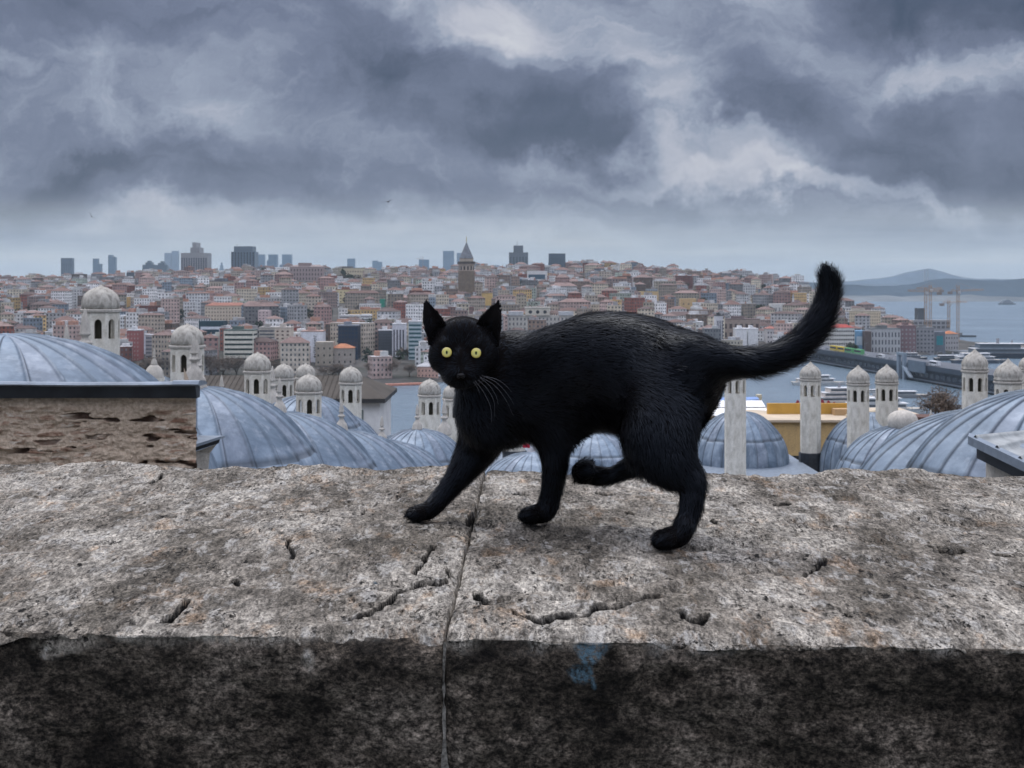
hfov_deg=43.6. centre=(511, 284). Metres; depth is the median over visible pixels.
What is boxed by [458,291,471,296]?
house
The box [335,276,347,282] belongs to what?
house
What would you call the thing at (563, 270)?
house
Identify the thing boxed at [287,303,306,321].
house
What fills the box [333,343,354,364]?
stone house
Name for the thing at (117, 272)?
house
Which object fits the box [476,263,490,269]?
house
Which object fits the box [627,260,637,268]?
house
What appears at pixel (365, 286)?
house
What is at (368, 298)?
house
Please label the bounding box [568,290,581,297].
house
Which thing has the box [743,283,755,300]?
house
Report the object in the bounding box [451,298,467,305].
house
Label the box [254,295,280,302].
house
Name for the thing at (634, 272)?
house
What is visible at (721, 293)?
house
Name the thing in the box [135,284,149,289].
house
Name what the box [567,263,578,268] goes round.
house
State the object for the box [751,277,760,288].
house
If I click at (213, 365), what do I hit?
bare tree
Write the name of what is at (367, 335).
house
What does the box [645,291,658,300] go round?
yellow house
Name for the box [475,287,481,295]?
house
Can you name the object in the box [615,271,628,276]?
house
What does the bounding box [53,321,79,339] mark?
house
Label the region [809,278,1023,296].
strait hills
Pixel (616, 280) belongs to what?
house
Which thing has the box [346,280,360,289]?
house
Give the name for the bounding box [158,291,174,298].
house
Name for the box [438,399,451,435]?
stone finial
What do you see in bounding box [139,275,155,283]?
house
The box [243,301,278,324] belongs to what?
house
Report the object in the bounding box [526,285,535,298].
house
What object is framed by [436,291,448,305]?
house
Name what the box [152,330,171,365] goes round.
house
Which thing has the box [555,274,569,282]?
house
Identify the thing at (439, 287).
house
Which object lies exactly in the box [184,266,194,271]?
house
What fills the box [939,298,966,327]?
tower crane
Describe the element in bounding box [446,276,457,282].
house
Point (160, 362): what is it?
bare tree
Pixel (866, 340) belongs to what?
dark block
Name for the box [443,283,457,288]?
house
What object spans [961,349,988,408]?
domed chimney
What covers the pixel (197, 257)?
skyscraper
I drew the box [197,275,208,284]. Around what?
house
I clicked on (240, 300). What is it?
house
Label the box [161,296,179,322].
house
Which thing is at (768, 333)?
apartment block
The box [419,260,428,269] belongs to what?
skyscraper
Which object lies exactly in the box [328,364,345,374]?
bare tree
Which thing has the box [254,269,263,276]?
house
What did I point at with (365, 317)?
apartment block
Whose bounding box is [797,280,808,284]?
house
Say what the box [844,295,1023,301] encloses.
shore
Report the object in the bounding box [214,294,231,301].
house
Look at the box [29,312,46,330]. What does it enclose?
house
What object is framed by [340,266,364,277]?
ridge house
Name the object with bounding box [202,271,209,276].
house
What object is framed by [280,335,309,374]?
house
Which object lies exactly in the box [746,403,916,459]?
ochre house
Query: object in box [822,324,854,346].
office block
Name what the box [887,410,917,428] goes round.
dome knob
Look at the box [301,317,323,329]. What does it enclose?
house
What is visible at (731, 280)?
house
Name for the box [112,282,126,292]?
house
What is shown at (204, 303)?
house
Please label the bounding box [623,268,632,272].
house
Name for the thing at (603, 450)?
lead dome
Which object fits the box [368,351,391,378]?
house
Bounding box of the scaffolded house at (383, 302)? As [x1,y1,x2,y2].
[380,299,385,306]
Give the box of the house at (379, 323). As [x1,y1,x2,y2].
[372,318,393,350]
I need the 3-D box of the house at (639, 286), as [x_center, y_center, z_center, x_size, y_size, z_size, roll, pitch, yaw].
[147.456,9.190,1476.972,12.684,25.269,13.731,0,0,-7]
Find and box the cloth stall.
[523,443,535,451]
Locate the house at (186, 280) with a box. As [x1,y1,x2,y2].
[179,276,192,287]
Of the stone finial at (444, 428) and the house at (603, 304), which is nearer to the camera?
the stone finial at (444, 428)
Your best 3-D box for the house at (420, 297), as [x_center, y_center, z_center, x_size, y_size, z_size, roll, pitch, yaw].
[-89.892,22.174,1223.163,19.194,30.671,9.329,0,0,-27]
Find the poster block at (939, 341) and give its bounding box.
[934,331,944,353]
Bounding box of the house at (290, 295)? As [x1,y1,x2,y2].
[281,287,298,304]
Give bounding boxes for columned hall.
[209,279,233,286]
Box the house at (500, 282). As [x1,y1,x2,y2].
[496,279,508,287]
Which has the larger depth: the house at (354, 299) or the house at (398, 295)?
the house at (354, 299)
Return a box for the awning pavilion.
[705,394,766,424]
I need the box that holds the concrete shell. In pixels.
[912,320,949,331]
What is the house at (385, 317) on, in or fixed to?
on the hillside
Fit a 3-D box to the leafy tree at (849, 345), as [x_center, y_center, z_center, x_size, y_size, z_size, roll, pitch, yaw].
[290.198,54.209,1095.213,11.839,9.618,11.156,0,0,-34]
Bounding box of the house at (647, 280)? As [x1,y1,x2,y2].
[633,273,652,288]
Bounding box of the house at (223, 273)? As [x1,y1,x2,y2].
[219,271,230,275]
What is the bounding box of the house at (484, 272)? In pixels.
[475,270,490,275]
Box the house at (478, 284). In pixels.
[475,281,482,296]
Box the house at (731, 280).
[718,276,739,282]
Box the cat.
[403,260,845,552]
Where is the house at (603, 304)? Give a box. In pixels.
[600,299,614,310]
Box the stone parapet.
[0,461,1023,767]
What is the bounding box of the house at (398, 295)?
[387,291,403,307]
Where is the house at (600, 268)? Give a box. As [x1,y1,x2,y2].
[594,266,603,270]
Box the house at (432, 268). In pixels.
[429,266,439,275]
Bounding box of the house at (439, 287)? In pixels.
[434,283,445,293]
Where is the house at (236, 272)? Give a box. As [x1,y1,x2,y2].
[224,269,243,276]
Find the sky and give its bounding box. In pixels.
[0,0,1023,282]
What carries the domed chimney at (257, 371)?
on the lead terrace
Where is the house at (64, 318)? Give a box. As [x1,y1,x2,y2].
[52,316,77,335]
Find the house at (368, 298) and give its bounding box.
[364,295,374,302]
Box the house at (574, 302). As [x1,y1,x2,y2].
[558,297,590,308]
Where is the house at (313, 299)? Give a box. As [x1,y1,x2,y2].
[306,292,320,318]
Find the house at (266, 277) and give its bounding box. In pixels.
[261,273,272,282]
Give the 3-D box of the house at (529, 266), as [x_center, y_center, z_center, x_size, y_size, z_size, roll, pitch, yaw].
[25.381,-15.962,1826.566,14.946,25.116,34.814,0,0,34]
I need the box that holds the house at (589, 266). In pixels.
[584,262,600,272]
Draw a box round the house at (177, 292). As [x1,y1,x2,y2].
[173,290,184,294]
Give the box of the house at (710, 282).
[703,278,717,287]
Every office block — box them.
[199,321,226,334]
[223,326,256,359]
[259,324,277,338]
[338,321,360,359]
[339,315,359,318]
[378,326,391,353]
[392,320,406,356]
[408,317,421,359]
[693,319,703,331]
[714,312,722,338]
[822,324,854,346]
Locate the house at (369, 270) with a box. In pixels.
[364,267,375,274]
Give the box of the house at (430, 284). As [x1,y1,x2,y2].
[424,278,435,292]
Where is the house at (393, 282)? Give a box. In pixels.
[387,278,399,288]
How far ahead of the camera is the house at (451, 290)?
1293.93 m
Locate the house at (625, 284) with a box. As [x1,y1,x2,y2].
[613,282,630,289]
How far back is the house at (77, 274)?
1932.21 m
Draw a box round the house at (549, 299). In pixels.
[545,297,557,302]
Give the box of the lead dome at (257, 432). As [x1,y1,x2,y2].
[196,341,322,468]
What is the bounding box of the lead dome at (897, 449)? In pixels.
[860,409,961,470]
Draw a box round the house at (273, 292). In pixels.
[266,290,280,296]
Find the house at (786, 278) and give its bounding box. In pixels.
[779,275,789,283]
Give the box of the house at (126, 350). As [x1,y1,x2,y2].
[120,343,132,361]
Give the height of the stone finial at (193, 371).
0.619 m
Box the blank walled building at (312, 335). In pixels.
[301,327,325,361]
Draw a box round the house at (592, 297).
[585,292,597,301]
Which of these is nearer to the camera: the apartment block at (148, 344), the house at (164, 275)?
the apartment block at (148, 344)
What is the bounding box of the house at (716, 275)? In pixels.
[710,273,720,277]
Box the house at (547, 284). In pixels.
[537,282,551,287]
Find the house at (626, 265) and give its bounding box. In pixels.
[620,262,631,270]
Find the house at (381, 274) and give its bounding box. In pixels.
[371,270,384,278]
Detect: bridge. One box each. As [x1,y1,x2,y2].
[804,340,1002,393]
[847,269,982,281]
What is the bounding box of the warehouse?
[725,316,759,338]
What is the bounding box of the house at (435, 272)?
[432,269,440,276]
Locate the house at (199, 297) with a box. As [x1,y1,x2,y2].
[186,291,209,314]
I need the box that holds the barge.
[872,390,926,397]
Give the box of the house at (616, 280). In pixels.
[602,277,632,287]
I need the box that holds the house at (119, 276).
[115,274,124,279]
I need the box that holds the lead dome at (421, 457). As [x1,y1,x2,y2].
[379,416,442,466]
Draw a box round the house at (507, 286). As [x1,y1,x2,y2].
[501,283,518,294]
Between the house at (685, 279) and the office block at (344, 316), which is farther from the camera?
the house at (685, 279)
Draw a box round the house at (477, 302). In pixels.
[468,295,484,311]
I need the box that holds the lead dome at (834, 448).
[819,412,881,471]
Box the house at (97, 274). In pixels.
[91,272,104,277]
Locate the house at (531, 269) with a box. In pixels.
[526,267,537,270]
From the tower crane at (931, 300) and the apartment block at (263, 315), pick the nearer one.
the apartment block at (263, 315)
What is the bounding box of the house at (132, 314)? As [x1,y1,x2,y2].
[126,308,152,328]
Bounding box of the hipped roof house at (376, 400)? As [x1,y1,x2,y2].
[204,375,396,436]
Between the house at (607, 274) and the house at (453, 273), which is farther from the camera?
the house at (453, 273)
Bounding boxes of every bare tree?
[133,354,156,369]
[147,358,169,370]
[204,352,224,374]
[206,352,243,374]
[218,353,246,374]
[269,358,280,368]
[316,363,347,374]
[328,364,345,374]
[382,358,404,371]
[400,361,416,376]
[911,383,961,413]
[934,398,961,410]
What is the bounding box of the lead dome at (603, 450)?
[568,432,621,466]
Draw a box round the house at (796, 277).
[791,274,803,281]
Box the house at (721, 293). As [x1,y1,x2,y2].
[709,286,725,303]
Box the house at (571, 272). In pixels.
[567,269,576,274]
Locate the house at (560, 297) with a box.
[545,294,565,301]
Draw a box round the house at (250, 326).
[241,325,258,336]
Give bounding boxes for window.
[202,329,218,333]
[225,334,252,335]
[225,339,252,340]
[225,343,252,345]
[225,348,252,349]
[225,353,252,354]
[393,330,394,353]
[396,330,397,355]
[409,340,420,342]
[528,274,544,278]
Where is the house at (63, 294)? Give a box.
[51,287,71,308]
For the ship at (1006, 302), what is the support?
on the water
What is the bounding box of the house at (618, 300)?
[611,297,621,310]
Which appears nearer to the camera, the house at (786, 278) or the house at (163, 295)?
the house at (163, 295)
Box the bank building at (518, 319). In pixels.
[508,307,574,330]
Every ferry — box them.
[790,375,845,385]
[821,383,846,402]
[845,392,925,413]
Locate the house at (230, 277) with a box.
[223,274,234,280]
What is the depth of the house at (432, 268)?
1934.55 m
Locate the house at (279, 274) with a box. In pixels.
[274,271,293,283]
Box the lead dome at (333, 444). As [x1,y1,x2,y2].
[274,378,378,469]
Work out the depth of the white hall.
1367.77 m
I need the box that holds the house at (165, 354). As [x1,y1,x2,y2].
[161,349,169,376]
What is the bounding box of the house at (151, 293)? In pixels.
[142,287,156,300]
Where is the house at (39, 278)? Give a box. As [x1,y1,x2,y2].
[32,276,43,281]
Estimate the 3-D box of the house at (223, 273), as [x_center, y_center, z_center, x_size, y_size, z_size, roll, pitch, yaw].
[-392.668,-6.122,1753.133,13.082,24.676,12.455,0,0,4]
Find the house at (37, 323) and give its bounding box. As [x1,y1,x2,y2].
[23,316,42,330]
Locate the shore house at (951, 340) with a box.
[945,331,957,349]
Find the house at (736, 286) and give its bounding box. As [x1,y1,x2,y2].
[729,282,743,291]
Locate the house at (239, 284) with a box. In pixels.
[234,280,243,293]
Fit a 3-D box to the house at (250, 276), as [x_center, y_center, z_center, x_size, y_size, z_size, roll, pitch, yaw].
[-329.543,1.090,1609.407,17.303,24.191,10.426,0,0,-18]
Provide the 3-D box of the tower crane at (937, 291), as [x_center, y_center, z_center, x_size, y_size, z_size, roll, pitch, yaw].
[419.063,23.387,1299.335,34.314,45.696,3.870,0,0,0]
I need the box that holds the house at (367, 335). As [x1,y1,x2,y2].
[330,319,374,355]
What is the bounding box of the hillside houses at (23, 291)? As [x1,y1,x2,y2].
[0,259,913,376]
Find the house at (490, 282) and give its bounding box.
[485,274,497,292]
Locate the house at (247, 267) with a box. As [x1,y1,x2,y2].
[241,264,252,270]
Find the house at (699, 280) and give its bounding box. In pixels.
[697,276,710,283]
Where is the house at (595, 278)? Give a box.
[590,275,605,282]
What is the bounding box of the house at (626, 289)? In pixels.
[622,287,633,294]
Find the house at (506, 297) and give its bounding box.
[496,294,515,303]
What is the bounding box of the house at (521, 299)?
[516,292,526,308]
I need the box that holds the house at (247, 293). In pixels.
[236,287,256,300]
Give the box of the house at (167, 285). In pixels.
[162,279,171,292]
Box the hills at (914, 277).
[842,269,1012,285]
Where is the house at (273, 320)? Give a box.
[265,314,283,325]
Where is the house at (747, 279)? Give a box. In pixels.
[744,275,754,284]
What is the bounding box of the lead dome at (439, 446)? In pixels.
[387,404,455,465]
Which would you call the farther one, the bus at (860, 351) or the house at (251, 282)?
the house at (251, 282)
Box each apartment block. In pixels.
[120,315,125,328]
[127,326,143,360]
[145,334,152,357]
[205,302,243,320]
[215,332,219,349]
[258,310,270,325]
[275,323,293,358]
[293,323,300,330]
[335,287,358,302]
[360,314,371,322]
[764,326,773,342]
[845,308,880,325]
[896,322,915,352]
[916,324,934,354]
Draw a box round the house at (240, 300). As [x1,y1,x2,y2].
[237,298,247,302]
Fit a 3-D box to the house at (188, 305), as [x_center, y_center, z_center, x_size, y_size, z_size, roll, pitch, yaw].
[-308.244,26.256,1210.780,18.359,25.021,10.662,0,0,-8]
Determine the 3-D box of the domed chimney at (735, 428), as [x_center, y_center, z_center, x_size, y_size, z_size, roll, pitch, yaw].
[9.589,7.736,54.999,0.956,9.532,0.952,0,0,-3]
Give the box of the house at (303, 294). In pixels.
[299,289,310,304]
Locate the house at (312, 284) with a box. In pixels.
[304,283,316,287]
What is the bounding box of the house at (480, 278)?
[475,274,484,287]
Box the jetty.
[387,382,421,385]
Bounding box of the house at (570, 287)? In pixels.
[550,282,576,298]
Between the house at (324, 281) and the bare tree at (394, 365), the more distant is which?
the house at (324, 281)
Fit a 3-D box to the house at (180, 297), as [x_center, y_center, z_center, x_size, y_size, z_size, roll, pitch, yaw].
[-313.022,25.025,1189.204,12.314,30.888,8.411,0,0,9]
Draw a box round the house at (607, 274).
[599,270,611,278]
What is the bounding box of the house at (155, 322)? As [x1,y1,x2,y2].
[138,312,164,332]
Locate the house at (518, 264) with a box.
[515,262,526,268]
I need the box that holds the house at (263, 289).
[257,284,270,294]
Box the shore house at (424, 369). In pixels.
[417,361,437,377]
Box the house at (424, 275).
[420,273,428,276]
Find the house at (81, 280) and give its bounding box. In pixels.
[72,277,86,284]
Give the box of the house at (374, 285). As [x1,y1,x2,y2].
[370,282,377,289]
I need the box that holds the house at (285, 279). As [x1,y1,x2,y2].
[279,276,291,284]
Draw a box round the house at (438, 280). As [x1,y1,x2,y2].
[424,278,442,285]
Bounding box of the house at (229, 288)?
[222,284,233,292]
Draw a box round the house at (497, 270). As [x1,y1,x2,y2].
[495,267,508,275]
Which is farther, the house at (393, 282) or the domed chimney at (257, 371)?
the house at (393, 282)
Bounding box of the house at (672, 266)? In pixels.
[667,264,678,268]
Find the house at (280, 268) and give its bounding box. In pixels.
[275,266,289,271]
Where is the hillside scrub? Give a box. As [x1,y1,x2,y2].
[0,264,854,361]
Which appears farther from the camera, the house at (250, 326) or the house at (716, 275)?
the house at (716, 275)
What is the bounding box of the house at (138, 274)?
[135,271,146,278]
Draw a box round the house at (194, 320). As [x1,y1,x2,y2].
[184,314,210,328]
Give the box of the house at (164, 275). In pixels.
[159,272,173,278]
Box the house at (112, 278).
[99,276,114,280]
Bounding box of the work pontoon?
[960,333,975,336]
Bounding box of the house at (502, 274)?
[497,272,512,285]
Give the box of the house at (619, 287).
[612,284,628,292]
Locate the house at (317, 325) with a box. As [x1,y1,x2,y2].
[305,321,320,329]
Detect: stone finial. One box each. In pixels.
[63,325,69,338]
[79,309,92,344]
[186,336,203,379]
[219,375,223,386]
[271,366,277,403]
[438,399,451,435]
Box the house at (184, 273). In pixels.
[174,270,189,276]
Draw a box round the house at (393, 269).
[390,266,397,273]
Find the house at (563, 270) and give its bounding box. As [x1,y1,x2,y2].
[554,267,568,274]
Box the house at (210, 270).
[199,268,212,276]
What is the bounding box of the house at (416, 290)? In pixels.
[409,288,429,293]
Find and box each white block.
[733,325,746,345]
[747,325,758,345]
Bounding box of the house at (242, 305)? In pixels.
[241,301,255,316]
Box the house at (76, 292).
[67,287,81,308]
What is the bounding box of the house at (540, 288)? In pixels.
[536,284,547,297]
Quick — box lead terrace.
[485,446,818,476]
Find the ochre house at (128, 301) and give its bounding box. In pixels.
[127,297,130,306]
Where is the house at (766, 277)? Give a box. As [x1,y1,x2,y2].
[759,272,771,284]
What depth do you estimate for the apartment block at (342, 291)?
1400.47 m
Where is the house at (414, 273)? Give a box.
[410,269,429,277]
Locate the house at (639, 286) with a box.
[635,282,645,290]
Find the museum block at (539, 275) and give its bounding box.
[527,271,546,280]
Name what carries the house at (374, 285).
on the hillside
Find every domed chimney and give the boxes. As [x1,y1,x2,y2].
[79,285,121,354]
[169,323,205,380]
[243,352,271,402]
[274,363,294,398]
[295,363,315,381]
[295,373,322,416]
[339,366,362,418]
[418,378,441,430]
[442,385,458,441]
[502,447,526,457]
[724,378,745,474]
[799,361,821,471]
[846,365,869,447]
[875,364,898,425]
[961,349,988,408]
[993,359,1022,394]
[1018,358,1023,388]
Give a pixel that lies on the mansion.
(305, 271)
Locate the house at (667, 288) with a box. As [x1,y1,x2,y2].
[659,283,676,300]
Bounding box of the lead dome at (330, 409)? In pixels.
[273,395,364,430]
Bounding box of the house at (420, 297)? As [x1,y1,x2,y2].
[407,291,428,303]
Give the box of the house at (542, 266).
[532,263,544,270]
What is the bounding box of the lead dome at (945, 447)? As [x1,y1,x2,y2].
[904,389,1023,476]
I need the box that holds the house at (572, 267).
[569,265,582,269]
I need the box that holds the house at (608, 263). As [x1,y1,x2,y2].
[604,261,615,266]
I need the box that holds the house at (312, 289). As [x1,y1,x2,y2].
[304,286,319,294]
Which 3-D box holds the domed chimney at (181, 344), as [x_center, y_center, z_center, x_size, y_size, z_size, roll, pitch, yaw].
[-9.637,5.537,38.000,1.011,8.764,1.011,0,0,0]
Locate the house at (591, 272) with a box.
[585,271,598,278]
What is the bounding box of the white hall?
[768,303,785,311]
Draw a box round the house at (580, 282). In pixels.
[572,278,589,292]
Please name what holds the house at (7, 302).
on the hillside
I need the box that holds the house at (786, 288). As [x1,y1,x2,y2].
[779,286,789,291]
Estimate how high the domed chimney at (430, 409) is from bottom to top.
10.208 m
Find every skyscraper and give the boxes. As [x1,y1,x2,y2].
[61,258,73,273]
[93,259,102,272]
[108,255,116,273]
[142,261,153,270]
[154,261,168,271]
[164,253,171,268]
[172,251,178,270]
[181,242,210,270]
[231,246,257,267]
[258,254,265,265]
[267,254,277,266]
[280,254,291,266]
[347,259,354,267]
[372,261,381,270]
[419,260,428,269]
[443,251,453,270]
[509,245,527,264]
[548,253,564,267]
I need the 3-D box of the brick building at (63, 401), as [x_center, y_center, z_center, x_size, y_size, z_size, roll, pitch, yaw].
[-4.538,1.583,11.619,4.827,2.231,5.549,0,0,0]
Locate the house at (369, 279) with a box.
[363,276,374,283]
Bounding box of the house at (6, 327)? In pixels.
[0,321,13,333]
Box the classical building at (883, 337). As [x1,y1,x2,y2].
[866,325,900,354]
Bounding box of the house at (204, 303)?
[201,299,214,315]
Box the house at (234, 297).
[223,293,241,301]
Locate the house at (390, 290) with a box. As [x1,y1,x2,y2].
[386,286,396,293]
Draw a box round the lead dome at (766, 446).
[698,411,788,468]
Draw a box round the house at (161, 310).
[153,308,168,319]
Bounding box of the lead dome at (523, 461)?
[485,452,572,475]
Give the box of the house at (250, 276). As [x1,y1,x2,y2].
[243,275,256,279]
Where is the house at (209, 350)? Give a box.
[204,346,216,374]
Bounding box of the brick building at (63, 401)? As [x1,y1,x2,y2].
[0,333,224,468]
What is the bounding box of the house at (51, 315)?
[45,309,65,330]
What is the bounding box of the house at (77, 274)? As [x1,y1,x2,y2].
[71,272,86,279]
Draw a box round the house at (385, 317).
[374,315,393,321]
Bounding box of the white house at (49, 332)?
[44,329,51,335]
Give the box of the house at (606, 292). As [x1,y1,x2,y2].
[601,287,617,296]
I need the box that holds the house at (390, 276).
[386,274,398,280]
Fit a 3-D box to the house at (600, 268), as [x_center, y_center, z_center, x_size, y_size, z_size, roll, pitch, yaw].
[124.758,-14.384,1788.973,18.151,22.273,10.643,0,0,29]
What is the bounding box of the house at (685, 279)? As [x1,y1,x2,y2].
[676,274,691,288]
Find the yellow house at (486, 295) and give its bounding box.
[482,291,492,305]
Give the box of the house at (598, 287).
[592,280,607,294]
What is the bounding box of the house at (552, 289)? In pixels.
[546,286,565,294]
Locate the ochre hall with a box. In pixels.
[679,298,695,308]
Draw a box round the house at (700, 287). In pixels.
[696,284,706,291]
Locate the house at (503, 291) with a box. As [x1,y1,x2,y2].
[498,288,509,294]
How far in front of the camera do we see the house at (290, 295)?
1256.19 m
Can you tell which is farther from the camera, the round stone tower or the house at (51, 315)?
the round stone tower
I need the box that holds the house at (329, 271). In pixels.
[324,269,332,276]
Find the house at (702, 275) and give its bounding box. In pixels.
[700,273,711,277]
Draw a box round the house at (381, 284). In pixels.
[375,281,386,289]
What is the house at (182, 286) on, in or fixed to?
on the hillside
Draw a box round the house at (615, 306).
[607,302,620,311]
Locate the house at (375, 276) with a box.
[371,272,378,280]
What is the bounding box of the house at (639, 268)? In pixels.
[633,264,644,271]
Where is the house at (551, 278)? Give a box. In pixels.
[549,274,556,280]
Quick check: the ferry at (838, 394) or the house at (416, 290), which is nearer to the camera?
the ferry at (838, 394)
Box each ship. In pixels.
[896,351,927,358]
[933,352,958,360]
[949,353,1005,362]
[960,338,1023,357]
[998,299,1015,304]
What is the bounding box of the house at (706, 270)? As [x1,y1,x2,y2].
[702,268,710,273]
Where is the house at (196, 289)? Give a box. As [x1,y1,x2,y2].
[187,288,205,292]
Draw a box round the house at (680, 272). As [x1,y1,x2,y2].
[674,270,685,275]
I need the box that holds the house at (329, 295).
[318,289,337,307]
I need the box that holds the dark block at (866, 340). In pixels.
[862,331,870,351]
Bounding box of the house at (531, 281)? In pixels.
[521,278,537,286]
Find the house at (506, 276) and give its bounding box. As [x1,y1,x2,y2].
[498,273,510,285]
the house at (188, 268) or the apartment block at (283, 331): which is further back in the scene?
the house at (188, 268)
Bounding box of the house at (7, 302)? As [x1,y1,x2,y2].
[1,299,13,307]
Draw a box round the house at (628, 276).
[617,273,631,278]
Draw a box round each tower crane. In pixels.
[910,286,941,326]
[916,282,943,326]
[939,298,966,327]
[947,284,983,341]
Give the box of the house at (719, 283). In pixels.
[713,280,725,288]
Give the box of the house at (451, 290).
[442,286,457,294]
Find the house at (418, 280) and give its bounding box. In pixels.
[416,277,425,284]
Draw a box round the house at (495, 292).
[493,286,503,297]
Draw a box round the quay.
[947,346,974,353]
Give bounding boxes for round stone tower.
[458,237,474,295]
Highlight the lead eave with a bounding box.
[968,430,1023,476]
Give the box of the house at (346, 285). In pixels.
[338,283,352,288]
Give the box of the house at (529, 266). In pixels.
[519,264,539,270]
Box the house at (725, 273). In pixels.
[719,271,731,276]
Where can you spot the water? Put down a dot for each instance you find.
(991, 322)
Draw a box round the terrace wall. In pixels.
[915,414,933,419]
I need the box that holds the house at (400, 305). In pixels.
[393,299,406,317]
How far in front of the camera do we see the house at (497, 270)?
1795.40 m
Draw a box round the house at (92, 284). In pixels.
[87,281,100,288]
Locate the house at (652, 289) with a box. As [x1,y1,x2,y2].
[646,287,656,290]
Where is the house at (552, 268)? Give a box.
[549,266,559,272]
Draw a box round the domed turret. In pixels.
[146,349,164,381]
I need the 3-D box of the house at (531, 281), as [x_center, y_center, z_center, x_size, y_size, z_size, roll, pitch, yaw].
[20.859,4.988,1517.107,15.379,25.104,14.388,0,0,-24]
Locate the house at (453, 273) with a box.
[449,270,457,275]
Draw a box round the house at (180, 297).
[170,294,182,320]
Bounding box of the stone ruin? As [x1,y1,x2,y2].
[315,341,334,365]
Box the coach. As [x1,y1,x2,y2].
[929,360,940,365]
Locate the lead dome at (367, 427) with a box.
[354,415,377,434]
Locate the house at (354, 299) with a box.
[345,290,379,309]
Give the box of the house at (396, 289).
[393,288,402,293]
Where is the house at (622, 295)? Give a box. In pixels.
[609,292,631,300]
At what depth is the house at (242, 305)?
1155.89 m
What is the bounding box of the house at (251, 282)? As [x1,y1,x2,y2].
[246,278,258,286]
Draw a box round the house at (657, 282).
[653,279,675,290]
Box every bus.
[830,345,836,350]
[837,346,843,352]
[845,347,854,352]
[854,349,863,354]
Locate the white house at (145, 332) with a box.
[144,331,147,353]
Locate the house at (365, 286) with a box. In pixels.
[361,284,370,289]
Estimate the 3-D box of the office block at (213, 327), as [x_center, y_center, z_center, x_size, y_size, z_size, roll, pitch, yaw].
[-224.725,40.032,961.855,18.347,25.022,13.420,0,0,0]
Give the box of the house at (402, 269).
[398,267,407,271]
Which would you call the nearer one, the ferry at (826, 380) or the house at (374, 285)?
the ferry at (826, 380)
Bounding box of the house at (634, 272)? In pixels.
[627,270,640,275]
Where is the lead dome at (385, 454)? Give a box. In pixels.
[337,399,418,469]
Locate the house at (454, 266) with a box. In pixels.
[451,264,457,269]
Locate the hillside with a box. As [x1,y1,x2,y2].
[25,277,990,383]
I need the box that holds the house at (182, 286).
[176,284,191,289]
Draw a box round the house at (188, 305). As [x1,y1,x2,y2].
[183,299,196,318]
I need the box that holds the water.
[391,302,1023,433]
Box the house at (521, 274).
[518,272,526,277]
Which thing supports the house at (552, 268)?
on the hillside
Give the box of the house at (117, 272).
[115,270,124,275]
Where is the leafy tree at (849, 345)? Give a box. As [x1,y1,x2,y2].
[845,342,858,348]
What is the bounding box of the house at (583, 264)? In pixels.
[582,261,598,272]
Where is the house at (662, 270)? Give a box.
[659,266,666,276]
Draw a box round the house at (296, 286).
[290,283,301,289]
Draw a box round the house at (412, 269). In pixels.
[408,267,415,275]
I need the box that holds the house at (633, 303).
[624,295,644,313]
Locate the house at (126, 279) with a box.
[122,277,134,282]
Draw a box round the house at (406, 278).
[398,274,410,282]
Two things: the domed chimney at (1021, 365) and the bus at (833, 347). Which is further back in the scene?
the bus at (833, 347)
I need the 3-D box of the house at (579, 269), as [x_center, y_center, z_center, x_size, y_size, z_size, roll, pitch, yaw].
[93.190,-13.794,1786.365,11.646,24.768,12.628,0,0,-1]
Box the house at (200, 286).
[194,284,205,290]
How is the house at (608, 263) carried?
on the hillside
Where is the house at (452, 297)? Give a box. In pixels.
[449,295,464,303]
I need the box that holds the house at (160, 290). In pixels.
[152,287,164,298]
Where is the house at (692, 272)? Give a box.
[688,270,700,274]
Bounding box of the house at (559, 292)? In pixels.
[549,289,565,294]
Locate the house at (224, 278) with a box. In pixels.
[217,276,227,280]
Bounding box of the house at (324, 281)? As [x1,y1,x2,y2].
[318,277,334,289]
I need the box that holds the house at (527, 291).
[513,287,531,300]
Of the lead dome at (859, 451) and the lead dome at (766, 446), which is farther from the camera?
the lead dome at (766, 446)
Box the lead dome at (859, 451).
[835,425,899,468]
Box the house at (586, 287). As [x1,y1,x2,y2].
[581,285,591,292]
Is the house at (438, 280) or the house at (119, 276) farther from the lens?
the house at (119, 276)
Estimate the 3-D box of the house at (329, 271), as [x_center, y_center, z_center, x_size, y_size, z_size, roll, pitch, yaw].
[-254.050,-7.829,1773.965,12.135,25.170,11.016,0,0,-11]
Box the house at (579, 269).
[575,266,582,271]
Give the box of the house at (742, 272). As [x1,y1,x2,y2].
[738,269,751,277]
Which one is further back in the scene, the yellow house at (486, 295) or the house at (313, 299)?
the yellow house at (486, 295)
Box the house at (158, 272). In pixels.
[153,270,163,276]
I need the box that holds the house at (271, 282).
[268,279,276,289]
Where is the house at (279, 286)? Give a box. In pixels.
[273,282,289,291]
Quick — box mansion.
[290,263,324,281]
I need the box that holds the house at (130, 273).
[126,270,134,277]
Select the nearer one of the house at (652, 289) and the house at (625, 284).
the house at (625, 284)
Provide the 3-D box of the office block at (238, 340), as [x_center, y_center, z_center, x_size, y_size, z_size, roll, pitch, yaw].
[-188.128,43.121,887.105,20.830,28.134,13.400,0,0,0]

